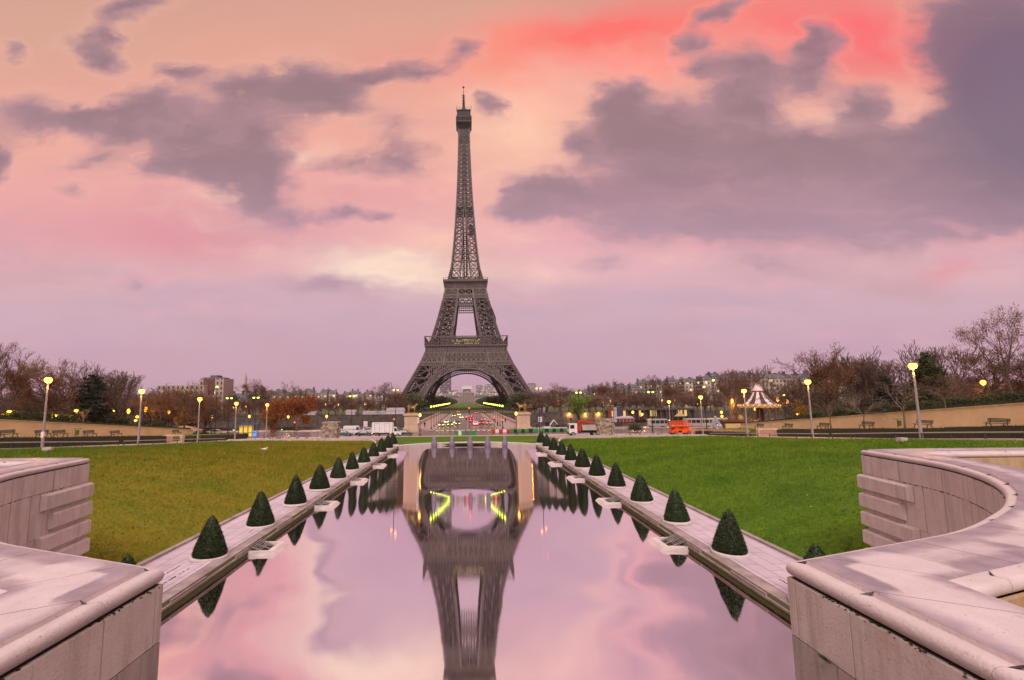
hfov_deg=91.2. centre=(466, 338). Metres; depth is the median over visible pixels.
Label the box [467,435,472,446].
nozzle cover
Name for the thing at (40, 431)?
park bench
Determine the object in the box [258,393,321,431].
rust leaved tree
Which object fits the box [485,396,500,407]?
shrub
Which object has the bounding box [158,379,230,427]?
brown leaved tree
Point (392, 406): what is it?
brown leaved tree
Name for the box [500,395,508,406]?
shrub
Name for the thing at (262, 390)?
brown leaved tree
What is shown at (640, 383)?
city building
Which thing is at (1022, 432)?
railing
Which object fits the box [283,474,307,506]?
topiary cone
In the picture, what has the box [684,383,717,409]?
brown leaved tree
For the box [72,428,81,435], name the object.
litter bin
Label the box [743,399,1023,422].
wall top hedge
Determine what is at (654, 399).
bare tree
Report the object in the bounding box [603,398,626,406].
bare tree
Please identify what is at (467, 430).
road markings
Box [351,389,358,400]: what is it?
city building
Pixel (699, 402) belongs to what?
bare tree
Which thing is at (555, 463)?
spotlight tray
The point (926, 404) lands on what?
shrub
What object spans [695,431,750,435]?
hedge
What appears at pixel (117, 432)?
park bench
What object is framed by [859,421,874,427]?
park bench
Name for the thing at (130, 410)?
bare tree
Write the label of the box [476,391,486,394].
office tower
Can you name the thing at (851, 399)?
bare tree
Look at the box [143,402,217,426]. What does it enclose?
dark tree
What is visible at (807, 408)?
dark tree
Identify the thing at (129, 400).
bare tree
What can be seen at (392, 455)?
spotlight tray
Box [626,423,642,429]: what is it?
shrub
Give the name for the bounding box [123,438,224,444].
railing
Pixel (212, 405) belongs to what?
brown leaved tree
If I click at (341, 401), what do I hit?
bare tree
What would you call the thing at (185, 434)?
terrace lawn
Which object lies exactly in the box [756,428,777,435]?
garden steps
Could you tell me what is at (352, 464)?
topiary cone
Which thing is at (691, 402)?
bare tree
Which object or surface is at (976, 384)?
dark tree
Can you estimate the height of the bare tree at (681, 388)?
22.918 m
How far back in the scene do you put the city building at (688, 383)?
464.51 m
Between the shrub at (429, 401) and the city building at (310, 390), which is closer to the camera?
the shrub at (429, 401)
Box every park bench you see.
[0,429,19,437]
[34,430,51,436]
[52,430,67,436]
[84,430,96,436]
[110,430,122,434]
[782,423,792,428]
[817,423,829,428]
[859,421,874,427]
[914,420,933,427]
[983,418,1010,425]
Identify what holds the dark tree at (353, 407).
on the ground at (478, 410)
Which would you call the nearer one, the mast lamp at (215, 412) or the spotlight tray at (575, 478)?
the spotlight tray at (575, 478)
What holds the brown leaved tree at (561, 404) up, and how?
on the ground at (478, 410)
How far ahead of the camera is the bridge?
184.66 m
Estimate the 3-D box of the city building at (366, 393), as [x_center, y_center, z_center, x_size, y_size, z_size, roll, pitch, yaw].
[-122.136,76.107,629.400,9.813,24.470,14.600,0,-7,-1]
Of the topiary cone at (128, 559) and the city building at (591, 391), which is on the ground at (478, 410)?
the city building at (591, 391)
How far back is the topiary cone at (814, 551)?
17.24 m
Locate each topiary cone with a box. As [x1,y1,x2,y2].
[120,553,136,564]
[189,515,228,562]
[245,491,275,529]
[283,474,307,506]
[308,464,330,491]
[329,457,346,479]
[345,451,359,470]
[357,447,370,463]
[368,442,379,457]
[377,437,386,452]
[384,434,393,448]
[391,433,397,444]
[536,431,543,443]
[542,434,550,446]
[548,437,557,450]
[555,440,566,455]
[564,443,576,461]
[574,447,590,468]
[588,454,606,477]
[606,462,626,488]
[629,474,653,503]
[662,489,691,524]
[710,509,750,558]
[788,544,825,600]
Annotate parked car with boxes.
[209,429,226,433]
[340,430,352,435]
[355,430,371,435]
[362,427,371,431]
[400,430,412,435]
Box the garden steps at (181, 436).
[163,435,184,442]
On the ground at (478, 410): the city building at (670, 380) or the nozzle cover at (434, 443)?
the city building at (670, 380)
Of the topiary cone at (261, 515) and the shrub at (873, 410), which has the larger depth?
the shrub at (873, 410)
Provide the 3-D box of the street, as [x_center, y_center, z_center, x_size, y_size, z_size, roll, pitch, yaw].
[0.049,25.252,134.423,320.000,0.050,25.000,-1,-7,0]
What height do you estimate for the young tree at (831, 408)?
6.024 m
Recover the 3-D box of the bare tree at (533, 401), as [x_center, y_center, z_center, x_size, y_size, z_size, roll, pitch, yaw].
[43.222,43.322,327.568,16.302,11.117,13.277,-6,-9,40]
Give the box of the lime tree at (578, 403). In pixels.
[565,393,593,419]
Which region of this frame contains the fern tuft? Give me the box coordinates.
[816,653,829,663]
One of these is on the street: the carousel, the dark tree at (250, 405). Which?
the carousel
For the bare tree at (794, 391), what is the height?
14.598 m
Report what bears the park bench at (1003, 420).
on the terrace lawn at (750, 429)
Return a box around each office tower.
[440,373,450,393]
[448,390,458,395]
[476,385,482,392]
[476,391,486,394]
[484,384,496,395]
[489,392,497,395]
[528,383,535,392]
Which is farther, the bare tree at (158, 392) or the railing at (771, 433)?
the bare tree at (158, 392)
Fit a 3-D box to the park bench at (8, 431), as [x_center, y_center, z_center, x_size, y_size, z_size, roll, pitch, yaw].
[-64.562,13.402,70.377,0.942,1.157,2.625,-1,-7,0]
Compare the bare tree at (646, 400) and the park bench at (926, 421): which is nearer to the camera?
the park bench at (926, 421)
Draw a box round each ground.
[128,403,846,416]
[161,430,790,620]
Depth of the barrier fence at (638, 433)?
96.30 m
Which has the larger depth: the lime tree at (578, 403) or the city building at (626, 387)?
the city building at (626, 387)
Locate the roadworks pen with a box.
[455,429,475,434]
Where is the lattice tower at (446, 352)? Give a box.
[402,86,544,411]
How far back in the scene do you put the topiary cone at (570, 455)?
57.54 m
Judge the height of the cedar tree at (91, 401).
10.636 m
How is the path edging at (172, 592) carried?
on the ground at (738, 583)
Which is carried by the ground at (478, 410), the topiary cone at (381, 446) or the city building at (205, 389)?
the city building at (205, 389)
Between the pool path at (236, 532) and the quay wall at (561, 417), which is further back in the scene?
the quay wall at (561, 417)
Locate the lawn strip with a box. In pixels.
[376,435,557,443]
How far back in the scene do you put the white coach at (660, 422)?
147.43 m
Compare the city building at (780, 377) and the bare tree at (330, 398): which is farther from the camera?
the city building at (780, 377)
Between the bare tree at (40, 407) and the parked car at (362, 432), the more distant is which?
the bare tree at (40, 407)
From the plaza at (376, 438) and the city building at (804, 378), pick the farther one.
the city building at (804, 378)
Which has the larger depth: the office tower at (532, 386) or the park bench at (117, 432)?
the office tower at (532, 386)
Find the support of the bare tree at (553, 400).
on the ground at (478, 410)
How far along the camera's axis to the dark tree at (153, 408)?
141.42 m
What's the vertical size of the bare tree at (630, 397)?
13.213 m
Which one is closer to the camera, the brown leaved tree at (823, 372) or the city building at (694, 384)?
the brown leaved tree at (823, 372)
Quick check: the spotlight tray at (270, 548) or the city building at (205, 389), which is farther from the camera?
the city building at (205, 389)
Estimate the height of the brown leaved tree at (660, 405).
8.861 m
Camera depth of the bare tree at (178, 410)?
138.69 m
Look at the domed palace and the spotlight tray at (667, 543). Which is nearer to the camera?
the spotlight tray at (667, 543)
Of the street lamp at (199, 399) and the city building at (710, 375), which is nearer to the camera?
the street lamp at (199, 399)
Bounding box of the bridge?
[419,412,515,430]
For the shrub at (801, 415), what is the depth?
106.64 m
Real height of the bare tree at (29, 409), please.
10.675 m
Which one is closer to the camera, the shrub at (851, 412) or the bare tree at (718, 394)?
the shrub at (851, 412)
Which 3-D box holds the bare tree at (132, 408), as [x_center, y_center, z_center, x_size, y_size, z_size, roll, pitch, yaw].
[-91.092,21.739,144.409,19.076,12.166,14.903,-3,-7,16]
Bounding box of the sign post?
[363,421,367,429]
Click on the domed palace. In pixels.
(467, 396)
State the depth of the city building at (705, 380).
466.18 m
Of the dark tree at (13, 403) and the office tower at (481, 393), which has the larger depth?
the office tower at (481, 393)
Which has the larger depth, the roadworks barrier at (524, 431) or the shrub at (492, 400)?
the shrub at (492, 400)
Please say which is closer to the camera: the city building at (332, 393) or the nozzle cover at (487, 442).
the nozzle cover at (487, 442)
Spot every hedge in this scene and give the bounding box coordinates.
[0,416,190,428]
[0,435,166,447]
[185,433,248,441]
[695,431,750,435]
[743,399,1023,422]
[777,424,1023,437]
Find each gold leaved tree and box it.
[173,410,196,426]
[260,407,278,428]
[733,410,744,417]
[792,398,807,415]
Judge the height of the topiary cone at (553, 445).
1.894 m
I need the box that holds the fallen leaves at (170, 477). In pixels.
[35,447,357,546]
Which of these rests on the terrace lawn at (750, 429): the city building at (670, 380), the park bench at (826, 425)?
the park bench at (826, 425)
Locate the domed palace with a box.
[438,386,498,403]
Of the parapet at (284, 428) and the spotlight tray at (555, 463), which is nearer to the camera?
the spotlight tray at (555, 463)
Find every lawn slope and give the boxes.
[2,441,378,563]
[550,438,1023,557]
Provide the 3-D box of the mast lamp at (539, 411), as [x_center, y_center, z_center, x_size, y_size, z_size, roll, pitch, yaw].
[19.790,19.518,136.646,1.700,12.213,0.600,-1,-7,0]
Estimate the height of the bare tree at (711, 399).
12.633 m
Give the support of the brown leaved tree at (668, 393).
on the ground at (478, 410)
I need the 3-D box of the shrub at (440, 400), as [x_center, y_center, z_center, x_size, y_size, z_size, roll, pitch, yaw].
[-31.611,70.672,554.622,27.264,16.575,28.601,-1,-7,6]
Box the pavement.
[193,426,709,437]
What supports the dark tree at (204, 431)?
on the ground at (738, 583)
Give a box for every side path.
[0,438,275,448]
[652,434,1022,438]
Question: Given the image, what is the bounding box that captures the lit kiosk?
[238,423,260,436]
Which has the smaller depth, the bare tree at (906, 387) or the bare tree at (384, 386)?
the bare tree at (906, 387)
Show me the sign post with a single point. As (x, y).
(365, 424)
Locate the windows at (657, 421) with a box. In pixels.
[651,420,667,423]
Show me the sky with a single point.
(265, 191)
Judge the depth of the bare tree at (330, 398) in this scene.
337.87 m
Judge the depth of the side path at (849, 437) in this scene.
70.38 m
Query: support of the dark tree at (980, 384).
on the upper garden
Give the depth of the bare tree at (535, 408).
331.05 m
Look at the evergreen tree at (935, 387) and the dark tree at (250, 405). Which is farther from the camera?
the dark tree at (250, 405)
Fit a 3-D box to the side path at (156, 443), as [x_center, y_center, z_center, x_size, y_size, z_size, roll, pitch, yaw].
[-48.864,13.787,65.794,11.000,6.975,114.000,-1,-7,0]
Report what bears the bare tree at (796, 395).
on the ground at (738, 583)
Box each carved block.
[321,421,340,437]
[595,418,615,434]
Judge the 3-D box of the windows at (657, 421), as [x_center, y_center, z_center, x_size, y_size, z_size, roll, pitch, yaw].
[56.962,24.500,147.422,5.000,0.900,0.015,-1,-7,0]
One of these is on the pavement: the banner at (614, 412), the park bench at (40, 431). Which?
the banner at (614, 412)
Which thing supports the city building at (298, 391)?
on the ground at (478, 410)
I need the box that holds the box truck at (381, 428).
[372,422,401,435]
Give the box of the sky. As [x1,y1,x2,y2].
[0,0,1023,398]
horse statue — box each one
[405,403,417,413]
[516,402,526,412]
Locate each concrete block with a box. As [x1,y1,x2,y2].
[41,447,53,450]
[896,437,907,441]
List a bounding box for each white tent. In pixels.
[303,411,317,414]
[346,410,356,414]
[362,411,385,413]
[386,408,404,413]
[618,416,633,421]
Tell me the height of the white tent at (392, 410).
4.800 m
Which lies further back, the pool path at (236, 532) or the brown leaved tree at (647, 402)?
the brown leaved tree at (647, 402)
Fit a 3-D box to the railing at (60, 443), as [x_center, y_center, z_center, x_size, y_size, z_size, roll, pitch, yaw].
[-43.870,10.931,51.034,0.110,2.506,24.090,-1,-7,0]
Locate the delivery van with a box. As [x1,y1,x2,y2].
[343,426,361,433]
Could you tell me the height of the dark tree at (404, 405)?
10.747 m
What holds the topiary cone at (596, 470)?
on the pool path at (765, 563)
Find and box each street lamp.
[40,377,52,446]
[137,389,144,443]
[197,397,201,441]
[234,402,237,438]
[265,403,268,436]
[698,395,703,433]
[741,389,747,435]
[804,379,813,436]
[908,362,922,437]
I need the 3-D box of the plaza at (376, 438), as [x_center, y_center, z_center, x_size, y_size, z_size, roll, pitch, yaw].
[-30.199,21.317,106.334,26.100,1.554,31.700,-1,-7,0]
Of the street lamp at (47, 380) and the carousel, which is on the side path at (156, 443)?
the street lamp at (47, 380)
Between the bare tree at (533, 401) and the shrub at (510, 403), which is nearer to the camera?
the bare tree at (533, 401)
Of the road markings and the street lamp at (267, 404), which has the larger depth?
the road markings
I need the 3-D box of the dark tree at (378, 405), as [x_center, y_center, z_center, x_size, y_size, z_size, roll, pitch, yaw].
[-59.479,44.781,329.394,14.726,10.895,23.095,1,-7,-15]
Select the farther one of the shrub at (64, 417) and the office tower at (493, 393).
the office tower at (493, 393)
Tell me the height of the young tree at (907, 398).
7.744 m
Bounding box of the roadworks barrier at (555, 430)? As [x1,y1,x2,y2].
[541,428,566,431]
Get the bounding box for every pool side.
[162,448,397,612]
[635,512,788,614]
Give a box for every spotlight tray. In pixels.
[247,538,288,556]
[314,499,339,508]
[350,476,368,482]
[372,462,386,466]
[387,453,398,456]
[535,451,546,454]
[548,460,561,464]
[566,474,584,480]
[595,495,621,505]
[647,533,688,550]
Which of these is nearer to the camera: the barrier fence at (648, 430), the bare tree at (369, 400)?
the barrier fence at (648, 430)
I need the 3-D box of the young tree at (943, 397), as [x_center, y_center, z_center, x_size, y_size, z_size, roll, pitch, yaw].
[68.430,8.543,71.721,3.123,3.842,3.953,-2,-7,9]
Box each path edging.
[136,444,398,611]
[536,443,802,614]
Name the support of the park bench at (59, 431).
on the terrace lawn at (185, 434)
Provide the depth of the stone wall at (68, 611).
6.07 m
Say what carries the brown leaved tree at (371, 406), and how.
on the ground at (478, 410)
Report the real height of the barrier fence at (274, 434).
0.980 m
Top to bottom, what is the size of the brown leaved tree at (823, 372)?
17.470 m
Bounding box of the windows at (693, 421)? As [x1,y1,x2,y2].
[688,420,711,422]
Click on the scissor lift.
(677, 428)
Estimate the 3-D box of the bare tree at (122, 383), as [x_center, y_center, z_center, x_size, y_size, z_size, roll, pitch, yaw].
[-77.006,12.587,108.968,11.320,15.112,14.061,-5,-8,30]
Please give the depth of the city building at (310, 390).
640.84 m
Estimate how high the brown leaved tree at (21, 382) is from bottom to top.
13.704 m
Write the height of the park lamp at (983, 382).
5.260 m
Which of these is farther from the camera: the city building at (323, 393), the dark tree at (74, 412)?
the city building at (323, 393)
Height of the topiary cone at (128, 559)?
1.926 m
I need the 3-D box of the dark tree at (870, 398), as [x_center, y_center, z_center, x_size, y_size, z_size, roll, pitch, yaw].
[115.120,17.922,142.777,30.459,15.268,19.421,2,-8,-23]
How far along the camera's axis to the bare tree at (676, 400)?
329.16 m
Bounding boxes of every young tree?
[76,408,91,421]
[812,398,840,428]
[840,394,888,428]
[876,381,928,427]
[928,385,960,407]
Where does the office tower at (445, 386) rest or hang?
on the ground at (478, 410)
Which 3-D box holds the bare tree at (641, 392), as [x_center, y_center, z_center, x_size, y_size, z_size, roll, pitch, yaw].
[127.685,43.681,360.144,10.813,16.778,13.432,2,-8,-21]
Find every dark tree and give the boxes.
[0,390,35,415]
[41,393,123,419]
[51,392,130,417]
[106,396,156,424]
[114,390,160,424]
[128,386,209,424]
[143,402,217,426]
[165,395,236,426]
[178,387,248,433]
[244,398,260,415]
[269,382,312,401]
[321,399,342,414]
[340,400,369,414]
[350,394,378,410]
[370,399,386,412]
[388,399,412,407]
[531,388,566,411]
[609,382,636,407]
[678,388,697,407]
[735,357,852,417]
[763,381,828,416]
[780,398,841,416]
[813,387,868,412]
[833,384,902,411]
[836,382,908,410]
[916,367,1001,398]
[956,376,1008,398]
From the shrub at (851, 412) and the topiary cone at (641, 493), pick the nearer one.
the topiary cone at (641, 493)
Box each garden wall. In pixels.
[0,419,193,437]
[740,402,1023,428]
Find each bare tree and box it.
[0,341,43,390]
[0,388,43,412]
[0,397,31,410]
[1,395,59,414]
[6,389,62,414]
[14,403,54,415]
[36,360,116,412]
[84,362,143,417]
[85,373,134,411]
[99,387,151,417]
[115,399,149,421]
[124,393,180,424]
[133,387,188,421]
[144,398,210,419]
[144,401,189,426]
[174,391,228,433]
[228,393,243,404]
[230,396,256,415]
[251,396,269,415]
[315,400,328,414]
[322,394,338,411]
[337,399,350,414]
[358,396,377,410]
[362,382,402,410]
[378,396,394,410]
[518,398,532,411]
[524,389,543,398]
[526,397,547,412]
[527,402,543,412]
[533,393,556,412]
[545,398,560,411]
[559,388,574,410]
[560,395,582,411]
[579,384,601,410]
[585,394,608,411]
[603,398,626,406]
[607,388,626,401]
[620,393,645,407]
[631,399,645,407]
[635,374,671,403]
[637,390,652,405]
[639,395,655,407]
[644,394,665,407]
[662,396,674,406]
[663,394,688,407]
[666,380,693,401]
[683,399,702,407]
[687,397,706,410]
[694,392,721,410]
[711,392,724,404]
[712,364,775,414]
[765,378,825,411]
[768,384,819,415]
[807,390,862,414]
[824,388,873,409]
[828,347,885,409]
[828,353,895,402]
[859,358,919,401]
[885,339,988,390]
[893,378,959,397]
[900,371,999,397]
[953,373,1005,393]
[988,340,1023,385]
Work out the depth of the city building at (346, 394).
645.60 m
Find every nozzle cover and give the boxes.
[431,436,436,446]
[449,436,454,446]
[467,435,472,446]
[485,435,490,446]
[502,435,507,446]
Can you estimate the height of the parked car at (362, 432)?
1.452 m
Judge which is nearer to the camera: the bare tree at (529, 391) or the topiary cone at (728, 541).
the topiary cone at (728, 541)
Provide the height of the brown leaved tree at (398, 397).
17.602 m
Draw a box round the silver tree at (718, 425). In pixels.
[709,415,723,428]
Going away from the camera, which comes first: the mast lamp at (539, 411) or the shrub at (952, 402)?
the shrub at (952, 402)
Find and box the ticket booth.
[719,415,748,428]
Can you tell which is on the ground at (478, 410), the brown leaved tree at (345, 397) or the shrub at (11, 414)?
the brown leaved tree at (345, 397)
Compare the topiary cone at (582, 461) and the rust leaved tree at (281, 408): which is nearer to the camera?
the topiary cone at (582, 461)
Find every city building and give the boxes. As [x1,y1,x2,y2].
[157,385,207,415]
[199,375,233,415]
[233,391,244,412]
[239,392,259,412]
[275,388,286,400]
[290,389,301,398]
[306,387,314,396]
[320,388,329,405]
[328,389,337,406]
[342,391,350,397]
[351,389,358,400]
[357,392,364,408]
[365,390,374,407]
[376,392,384,407]
[577,389,588,405]
[587,385,595,396]
[613,382,623,406]
[622,384,628,406]
[629,382,639,406]
[636,379,645,405]
[644,379,650,398]
[649,380,662,404]
[665,376,676,405]
[678,377,694,406]
[690,376,697,406]
[695,375,712,406]
[705,372,719,406]
[718,373,728,406]
[725,371,734,404]
[741,365,794,407]
[793,372,809,405]
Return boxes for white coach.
[647,419,667,426]
[683,418,714,426]
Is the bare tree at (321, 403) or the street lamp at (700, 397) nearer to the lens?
the street lamp at (700, 397)
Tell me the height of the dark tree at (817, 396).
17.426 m
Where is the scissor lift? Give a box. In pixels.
[667,420,691,434]
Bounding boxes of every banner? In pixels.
[608,408,611,418]
[613,407,617,426]
[617,406,621,426]
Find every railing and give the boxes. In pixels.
[0,441,118,447]
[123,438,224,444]
[710,433,829,437]
[832,431,1023,438]
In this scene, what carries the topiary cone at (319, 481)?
on the pool path at (236, 532)
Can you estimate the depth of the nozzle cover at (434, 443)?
82.26 m
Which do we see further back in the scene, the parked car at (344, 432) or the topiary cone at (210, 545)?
the parked car at (344, 432)
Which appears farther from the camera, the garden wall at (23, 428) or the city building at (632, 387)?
the city building at (632, 387)
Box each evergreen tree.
[901,351,959,402]
[928,378,954,404]
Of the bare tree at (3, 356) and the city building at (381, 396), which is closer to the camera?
the bare tree at (3, 356)
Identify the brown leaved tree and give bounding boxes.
[0,353,56,410]
[6,358,96,418]
[126,383,192,420]
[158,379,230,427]
[197,389,221,429]
[235,379,278,415]
[238,402,252,415]
[318,402,338,414]
[338,393,357,409]
[344,401,359,409]
[365,402,378,410]
[383,391,410,406]
[384,402,401,409]
[525,395,549,412]
[539,383,572,410]
[548,397,569,411]
[588,393,610,411]
[595,380,619,408]
[611,395,633,407]
[634,398,658,407]
[649,399,666,407]
[661,382,680,407]
[674,392,697,407]
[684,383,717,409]
[694,395,718,410]
[714,398,728,410]
[789,342,867,414]
[953,346,1023,396]
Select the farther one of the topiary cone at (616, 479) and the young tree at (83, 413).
the young tree at (83, 413)
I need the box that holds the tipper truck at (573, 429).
[567,420,596,435]
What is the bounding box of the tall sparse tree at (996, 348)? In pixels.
[940,302,1023,393]
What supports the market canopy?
on the street
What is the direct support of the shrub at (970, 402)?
on the upper garden
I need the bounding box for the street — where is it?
[194,427,708,437]
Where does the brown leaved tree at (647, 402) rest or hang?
on the ground at (478, 410)
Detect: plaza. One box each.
[282,437,385,440]
[544,434,650,438]
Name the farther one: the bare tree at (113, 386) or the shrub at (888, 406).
the bare tree at (113, 386)
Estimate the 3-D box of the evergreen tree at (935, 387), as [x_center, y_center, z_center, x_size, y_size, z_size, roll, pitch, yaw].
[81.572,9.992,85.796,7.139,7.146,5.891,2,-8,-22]
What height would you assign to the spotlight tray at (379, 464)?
0.716 m
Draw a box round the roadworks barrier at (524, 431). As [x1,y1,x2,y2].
[510,429,535,432]
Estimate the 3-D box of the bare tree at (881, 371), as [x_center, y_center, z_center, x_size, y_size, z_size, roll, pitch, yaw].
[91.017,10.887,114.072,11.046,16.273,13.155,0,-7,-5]
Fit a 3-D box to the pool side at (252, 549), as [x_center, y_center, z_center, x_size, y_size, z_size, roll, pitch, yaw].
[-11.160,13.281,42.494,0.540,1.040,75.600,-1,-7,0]
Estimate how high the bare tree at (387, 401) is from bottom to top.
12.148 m
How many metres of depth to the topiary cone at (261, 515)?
28.65 m
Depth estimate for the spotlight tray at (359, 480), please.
46.99 m
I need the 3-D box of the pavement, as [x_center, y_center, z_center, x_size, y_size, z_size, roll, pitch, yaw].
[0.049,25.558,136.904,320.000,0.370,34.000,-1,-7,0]
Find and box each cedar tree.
[68,373,119,421]
[866,376,904,407]
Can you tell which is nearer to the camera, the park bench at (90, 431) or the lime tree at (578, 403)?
the park bench at (90, 431)
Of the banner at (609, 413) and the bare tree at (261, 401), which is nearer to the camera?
the banner at (609, 413)
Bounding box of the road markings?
[436,414,490,430]
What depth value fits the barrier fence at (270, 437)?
93.75 m
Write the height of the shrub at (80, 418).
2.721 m
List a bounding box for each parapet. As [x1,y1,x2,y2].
[199,426,403,430]
[530,423,682,427]
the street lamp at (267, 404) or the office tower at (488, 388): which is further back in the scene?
the office tower at (488, 388)
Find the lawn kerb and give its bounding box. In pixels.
[1,434,1023,449]
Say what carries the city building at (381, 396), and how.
on the ground at (478, 410)
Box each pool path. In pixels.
[144,446,393,592]
[540,444,796,594]
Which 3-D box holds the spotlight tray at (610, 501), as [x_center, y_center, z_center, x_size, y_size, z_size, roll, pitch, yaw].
[10.277,11.919,36.421,1.460,0.716,1.936,-1,-7,0]
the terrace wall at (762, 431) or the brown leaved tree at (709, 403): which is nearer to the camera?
the terrace wall at (762, 431)
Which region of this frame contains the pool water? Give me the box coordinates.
[157,445,795,679]
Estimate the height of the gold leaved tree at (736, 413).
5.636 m
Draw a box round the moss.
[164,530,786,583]
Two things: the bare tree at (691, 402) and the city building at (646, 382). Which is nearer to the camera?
the bare tree at (691, 402)
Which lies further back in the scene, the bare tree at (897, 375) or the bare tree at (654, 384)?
the bare tree at (654, 384)
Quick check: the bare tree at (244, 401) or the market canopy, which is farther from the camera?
the bare tree at (244, 401)
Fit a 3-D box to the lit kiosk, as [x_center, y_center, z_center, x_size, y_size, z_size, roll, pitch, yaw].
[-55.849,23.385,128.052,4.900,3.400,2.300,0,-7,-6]
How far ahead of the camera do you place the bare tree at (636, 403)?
327.64 m
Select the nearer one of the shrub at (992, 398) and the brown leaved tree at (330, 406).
the shrub at (992, 398)
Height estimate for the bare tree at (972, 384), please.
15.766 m
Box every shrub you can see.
[0,410,26,418]
[18,410,52,419]
[47,413,76,420]
[68,414,90,421]
[91,412,119,423]
[111,416,131,423]
[147,421,167,426]
[389,391,424,412]
[406,392,428,410]
[424,396,434,408]
[425,393,435,407]
[432,395,448,407]
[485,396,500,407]
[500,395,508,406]
[500,396,506,406]
[505,392,530,410]
[507,392,542,410]
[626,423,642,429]
[795,413,805,417]
[806,410,827,418]
[830,408,847,415]
[846,408,862,416]
[865,405,878,411]
[875,402,900,411]
[894,401,920,409]
[919,400,947,407]
[938,395,973,405]
[955,397,986,404]
[972,391,1013,403]
[993,389,1023,401]
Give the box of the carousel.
[738,383,780,421]
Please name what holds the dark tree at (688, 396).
on the ground at (478, 410)
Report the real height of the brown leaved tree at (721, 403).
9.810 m
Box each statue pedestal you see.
[403,413,419,431]
[514,412,531,428]
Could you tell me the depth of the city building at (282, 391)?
619.56 m
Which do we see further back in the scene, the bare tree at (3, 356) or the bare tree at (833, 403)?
the bare tree at (833, 403)
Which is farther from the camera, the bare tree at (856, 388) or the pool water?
the bare tree at (856, 388)
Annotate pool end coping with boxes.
[393,442,539,448]
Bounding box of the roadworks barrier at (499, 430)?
[492,429,509,432]
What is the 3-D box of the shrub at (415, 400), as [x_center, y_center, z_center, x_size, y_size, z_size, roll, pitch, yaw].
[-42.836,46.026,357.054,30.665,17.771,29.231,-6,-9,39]
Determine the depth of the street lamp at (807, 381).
73.00 m
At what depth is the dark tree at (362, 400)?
345.26 m
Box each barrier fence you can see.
[211,432,291,434]
[237,436,317,438]
[614,428,705,430]
[616,433,687,434]
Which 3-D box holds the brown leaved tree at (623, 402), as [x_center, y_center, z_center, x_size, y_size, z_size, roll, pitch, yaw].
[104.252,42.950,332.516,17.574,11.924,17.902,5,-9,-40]
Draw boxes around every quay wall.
[128,414,433,427]
[499,410,828,423]
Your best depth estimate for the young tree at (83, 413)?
91.93 m
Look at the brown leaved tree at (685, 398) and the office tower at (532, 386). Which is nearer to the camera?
the brown leaved tree at (685, 398)
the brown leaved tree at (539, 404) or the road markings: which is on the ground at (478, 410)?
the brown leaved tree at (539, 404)
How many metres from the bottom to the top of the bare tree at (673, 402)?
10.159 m
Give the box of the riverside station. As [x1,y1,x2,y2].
[603,408,694,419]
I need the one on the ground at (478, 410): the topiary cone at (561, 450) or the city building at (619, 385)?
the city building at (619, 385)
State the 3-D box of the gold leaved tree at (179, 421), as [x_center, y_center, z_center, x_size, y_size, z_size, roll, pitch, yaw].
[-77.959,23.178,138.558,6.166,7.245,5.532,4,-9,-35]
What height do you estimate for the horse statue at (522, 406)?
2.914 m
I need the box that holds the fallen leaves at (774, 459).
[618,440,973,549]
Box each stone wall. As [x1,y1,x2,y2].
[0,458,163,679]
[786,447,1023,679]
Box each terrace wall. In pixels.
[166,433,247,441]
[689,428,775,434]
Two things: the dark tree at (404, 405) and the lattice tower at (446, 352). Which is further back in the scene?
the lattice tower at (446, 352)
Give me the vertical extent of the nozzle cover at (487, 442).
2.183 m
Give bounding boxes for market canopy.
[179,426,202,433]
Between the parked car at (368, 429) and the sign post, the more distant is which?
the parked car at (368, 429)
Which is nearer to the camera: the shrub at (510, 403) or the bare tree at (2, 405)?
the bare tree at (2, 405)
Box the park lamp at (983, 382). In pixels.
[980,380,985,396]
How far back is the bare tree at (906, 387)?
140.15 m
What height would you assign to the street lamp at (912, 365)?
8.660 m
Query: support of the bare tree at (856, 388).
on the upper garden
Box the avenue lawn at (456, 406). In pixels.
[448,404,485,408]
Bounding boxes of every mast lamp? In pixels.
[214,386,217,432]
[393,389,398,426]
[536,388,541,431]
[648,391,653,431]
[703,386,706,428]
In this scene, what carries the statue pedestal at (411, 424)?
on the ground at (738, 583)
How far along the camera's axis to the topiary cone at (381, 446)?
69.39 m
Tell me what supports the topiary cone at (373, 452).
on the pool path at (236, 532)
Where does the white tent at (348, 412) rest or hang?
on the ground at (478, 410)
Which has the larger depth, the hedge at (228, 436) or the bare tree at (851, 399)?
the bare tree at (851, 399)
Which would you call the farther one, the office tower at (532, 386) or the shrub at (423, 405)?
the office tower at (532, 386)
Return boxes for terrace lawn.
[54,434,218,437]
[719,428,901,429]
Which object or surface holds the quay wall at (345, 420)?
in the river
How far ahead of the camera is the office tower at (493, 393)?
1675.78 m
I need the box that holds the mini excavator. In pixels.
[542,420,558,430]
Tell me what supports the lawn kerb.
on the ground at (738, 583)

